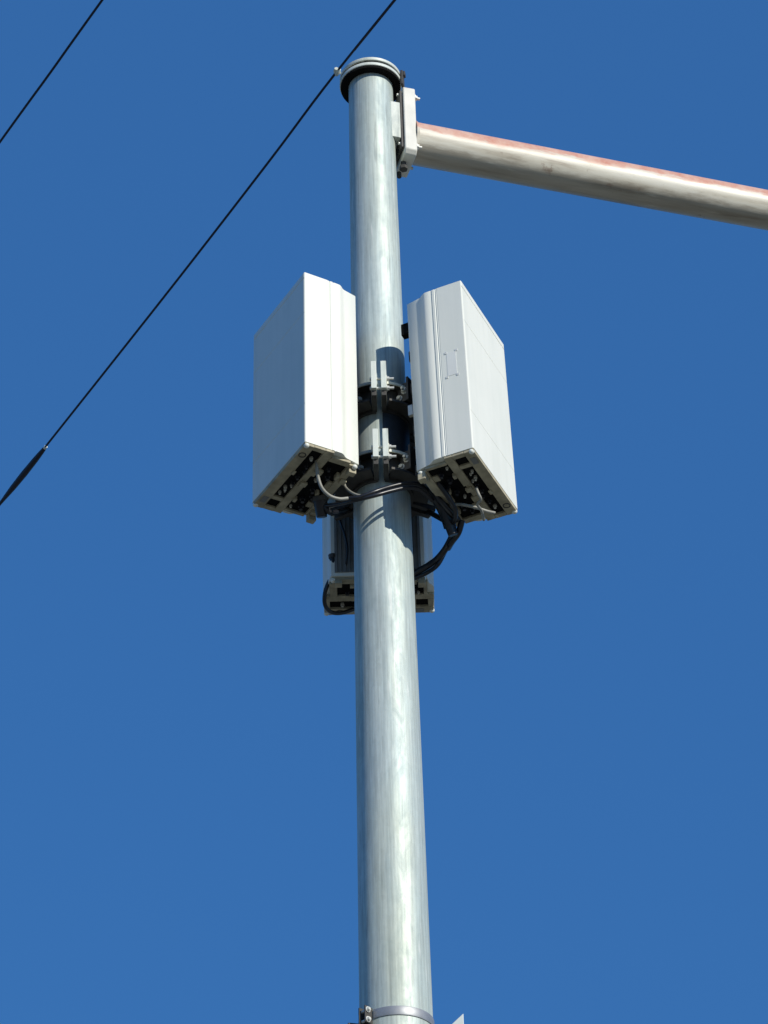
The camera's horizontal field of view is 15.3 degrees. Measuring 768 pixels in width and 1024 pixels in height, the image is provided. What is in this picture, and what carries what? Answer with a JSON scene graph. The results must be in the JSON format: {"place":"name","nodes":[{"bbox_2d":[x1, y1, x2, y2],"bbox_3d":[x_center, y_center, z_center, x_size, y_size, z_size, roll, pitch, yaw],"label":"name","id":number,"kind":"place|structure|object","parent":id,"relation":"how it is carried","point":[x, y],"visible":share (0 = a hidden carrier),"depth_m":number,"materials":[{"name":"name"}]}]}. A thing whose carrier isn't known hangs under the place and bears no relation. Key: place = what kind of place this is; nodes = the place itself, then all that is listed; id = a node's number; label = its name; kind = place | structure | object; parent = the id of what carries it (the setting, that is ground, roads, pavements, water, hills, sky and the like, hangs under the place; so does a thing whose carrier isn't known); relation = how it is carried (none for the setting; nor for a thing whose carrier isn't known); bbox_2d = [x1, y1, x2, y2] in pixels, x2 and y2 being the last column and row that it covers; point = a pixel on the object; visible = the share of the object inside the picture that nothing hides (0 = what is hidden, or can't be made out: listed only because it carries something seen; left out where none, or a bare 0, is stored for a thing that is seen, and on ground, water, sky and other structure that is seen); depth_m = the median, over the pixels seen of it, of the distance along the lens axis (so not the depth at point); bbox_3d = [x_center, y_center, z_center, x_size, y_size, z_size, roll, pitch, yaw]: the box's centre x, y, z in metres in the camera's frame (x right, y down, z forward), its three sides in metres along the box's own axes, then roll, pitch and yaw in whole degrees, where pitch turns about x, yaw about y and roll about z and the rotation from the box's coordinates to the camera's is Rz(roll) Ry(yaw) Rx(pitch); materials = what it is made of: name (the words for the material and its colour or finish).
{"place":"outdoors","nodes":[
{"label":"outdoors","id":0,"kind":"place"},
{"bbox_2d":[0,0,102,142],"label":"overhead wire","id":1,"kind":"object","parent":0,"point":[52,69],"visible":1,"depth_m":15.99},
{"bbox_2d":[0,0,767,1023],"label":"sky","id":2,"kind":"structure","parent":0,"point":[178,778],"materials":[{"name":"blue"}]},
{"label":"ground","id":3,"kind":"structure","parent":0,"visible":0},
{"bbox_2d":[340,57,432,1023],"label":"utility pole","id":4,"kind":"object","parent":3,"relation":"on","point":[394,945],"visible":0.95,"depth_m":12.84,"materials":[{"name":"metal"}]},
{"bbox_2d":[0,0,395,504],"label":"overhead wire","id":5,"kind":"object","parent":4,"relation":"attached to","point":[27,469],"visible":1,"depth_m":16.24,"materials":[{"name":"metal"}]},
{"bbox_2d":[327,428,435,520],"bbox_3d":[-0.015,-0.159,13.490,0.544,0.198,0.512,-2,-37,0],"label":"mounting collar","id":6,"kind":"object","parent":4,"relation":"attached to","point":[398,466],"visible":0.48,"depth_m":13.38,"materials":[{"name":"metal"}]},
{"bbox_2d":[253,272,358,523],"bbox_3d":[-0.344,-0.523,13.539,0.355,1.074,0.535,17,-41,-24],"label":"radio unit","id":7,"kind":"object","parent":6,"relation":"attached to","point":[305,411],"visible":0.98,"depth_m":13.36,"materials":[{"name":"white paint"}]},
{"bbox_2d":[312,495,328,517],"bbox_3d":[-0.297,-0.030,13.295,0.081,0.115,0.099,-2,-37,0],"label":"cable gland","id":8,"kind":"object","parent":7,"relation":"attached to","point":[318,501],"visible":1,"depth_m":13.27,"materials":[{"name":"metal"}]},
{"bbox_2d":[324,486,433,507],"bbox_3d":[-0.024,-0.062,13.204,0.516,0.116,0.168,-2,-37,0],"label":"cable","id":9,"kind":"object","parent":8,"relation":"attached to","point":[393,490],"visible":1,"depth_m":13.18,"materials":[{"name":"black rubber"}]},
{"bbox_2d":[315,460,348,500],"bbox_3d":[-0.246,-0.139,13.122,0.199,0.171,0.041,25,-44,-31],"label":"cable","id":10,"kind":"object","parent":7,"relation":"attached to","point":[325,492],"visible":1,"depth_m":13.09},
{"bbox_2d":[343,484,359,494],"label":"cable","id":11,"kind":"object","parent":7,"relation":"attached to","point":[348,490],"visible":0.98,"depth_m":13.21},
{"bbox_2d":[322,446,434,615],"bbox_3d":[-0.036,-0.015,13.912,0.535,1.074,0.355,-2,-37,0],"label":"radio unit","id":12,"kind":"object","parent":6,"relation":"attached to","point":[338,574],"visible":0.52,"depth_m":13.64,"materials":[{"name":"metal"}]},
{"bbox_2d":[328,553,334,562],"bbox_3d":[-0.246,0.234,13.583,0.039,0.079,0.040,-2,-37,0],"label":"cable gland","id":13,"kind":"object","parent":12,"relation":"attached to","point":[331,556],"visible":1,"depth_m":13.58,"materials":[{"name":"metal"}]},
{"bbox_2d":[324,502,351,515],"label":"cable","id":14,"kind":"object","parent":12,"relation":"attached to","point":[328,511],"visible":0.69,"depth_m":13.32,"materials":[{"name":"black rubber"}]},
{"bbox_2d":[322,580,354,614],"bbox_3d":[-0.216,0.392,13.646,0.142,0.190,0.228,-7,-37,7],"label":"cable","id":15,"kind":"object","parent":12,"relation":"attached to","point":[328,609],"visible":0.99,"depth_m":13.59,"materials":[{"name":"black rubber"}]},
{"bbox_2d":[339,520,348,565],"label":"cable","id":16,"kind":"object","parent":12,"relation":"attached to","point":[345,537],"visible":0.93,"depth_m":13.59,"materials":[{"name":"black rubber"}]},
{"bbox_2d":[424,510,441,521],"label":"cable","id":17,"kind":"object","parent":12,"relation":"attached to","point":[431,513],"visible":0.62,"depth_m":13.47,"materials":[{"name":"black rubber"}]},
{"bbox_2d":[357,361,414,451],"bbox_3d":[-0.021,-0.388,13.661,0.539,0.449,0.507,-2,-37,0],"label":"mounting collar","id":18,"kind":"object","parent":4,"relation":"attached to","point":[396,401],"visible":0.38,"depth_m":13.59,"materials":[{"name":"metal"}]},
{"bbox_2d":[401,281,516,526],"bbox_3d":[0.338,-0.487,13.560,0.355,1.074,0.535,-17,-40,18],"label":"radio unit","id":19,"kind":"object","parent":18,"relation":"attached to","point":[458,409],"visible":0.91,"depth_m":13.37,"materials":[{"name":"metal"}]},
{"bbox_2d":[348,481,428,499],"bbox_3d":[0.035,-0.092,13.201,0.413,0.151,0.070,11,-39,-16],"label":"cable","id":20,"kind":"object","parent":19,"relation":"attached to","point":[395,485],"visible":1,"depth_m":13.18,"materials":[{"name":"black rubber"}]},
{"bbox_2d":[414,553,446,579],"bbox_3d":[0.233,0.165,13.421,0.136,0.259,0.377,24,-44,-30],"label":"cable","id":21,"kind":"object","parent":19,"relation":"attached to","point":[431,570],"visible":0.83,"depth_m":13.42,"materials":[{"name":"black rubber"}]},
{"bbox_2d":[414,524,455,575],"bbox_3d":[0.208,0.154,13.420,0.161,0.292,0.410,25,-44,-31],"label":"cable","id":22,"kind":"object","parent":19,"relation":"attached to","point":[440,555],"visible":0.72,"depth_m":13.42,"materials":[{"name":"black rubber"}]},
{"bbox_2d":[429,493,444,528],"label":"cable","id":23,"kind":"object","parent":19,"relation":"attached to","point":[436,504],"visible":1,"depth_m":13.31,"materials":[{"name":"black rubber"}]},
{"bbox_2d":[422,483,460,521],"bbox_3d":[0.268,-0.059,13.311,0.208,0.176,0.056,19,-41,-25],"label":"cable","id":24,"kind":"object","parent":19,"relation":"attached to","point":[444,505],"visible":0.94,"depth_m":13.28,"materials":[{"name":"black rubber"}]},
{"bbox_2d":[436,482,457,524],"bbox_3d":[0.298,-0.058,13.261,0.081,0.157,0.252,-15,-39,17],"label":"cable","id":25,"kind":"object","parent":19,"relation":"attached to","point":[443,489],"visible":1,"depth_m":13.20,"materials":[{"name":"black rubber"}]},
{"bbox_2d":[440,503,457,536],"bbox_3d":[0.290,0.008,13.315,0.134,0.209,0.074,23,-43,-29],"label":"cable gland","id":26,"kind":"object","parent":19,"relation":"attached to","point":[450,527],"visible":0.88,"depth_m":13.29,"materials":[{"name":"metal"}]},
{"bbox_2d":[447,519,464,550],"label":"cable","id":27,"kind":"object","parent":19,"relation":"hanging from","point":[454,539],"visible":1,"depth_m":13.32,"materials":[{"name":"black rubber"}]},
{"bbox_2d":[455,503,495,514],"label":"cable","id":28,"kind":"object","parent":19,"relation":"attached to","point":[474,507],"visible":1,"depth_m":13.24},
{"bbox_2d":[475,487,484,520],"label":"cable","id":29,"kind":"object","parent":19,"relation":"attached to","point":[478,503],"visible":1,"depth_m":13.17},
{"bbox_2d":[348,1005,433,1023],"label":"strap clamp","id":30,"kind":"object","parent":4,"relation":"attached to","point":[366,1016],"visible":1,"depth_m":11.71,"materials":[{"name":"silver metal"}]},
{"bbox_2d":[453,1014,463,1023],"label":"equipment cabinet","id":31,"kind":"object","parent":4,"relation":"attached to","point":[460,1020],"visible":1,"depth_m":11.65,"materials":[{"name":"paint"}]},
{"bbox_2d":[391,87,767,230],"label":"mast arm","id":32,"kind":"object","parent":4,"relation":"attached to","point":[488,157],"visible":0.98,"depth_m":15.07}
]}

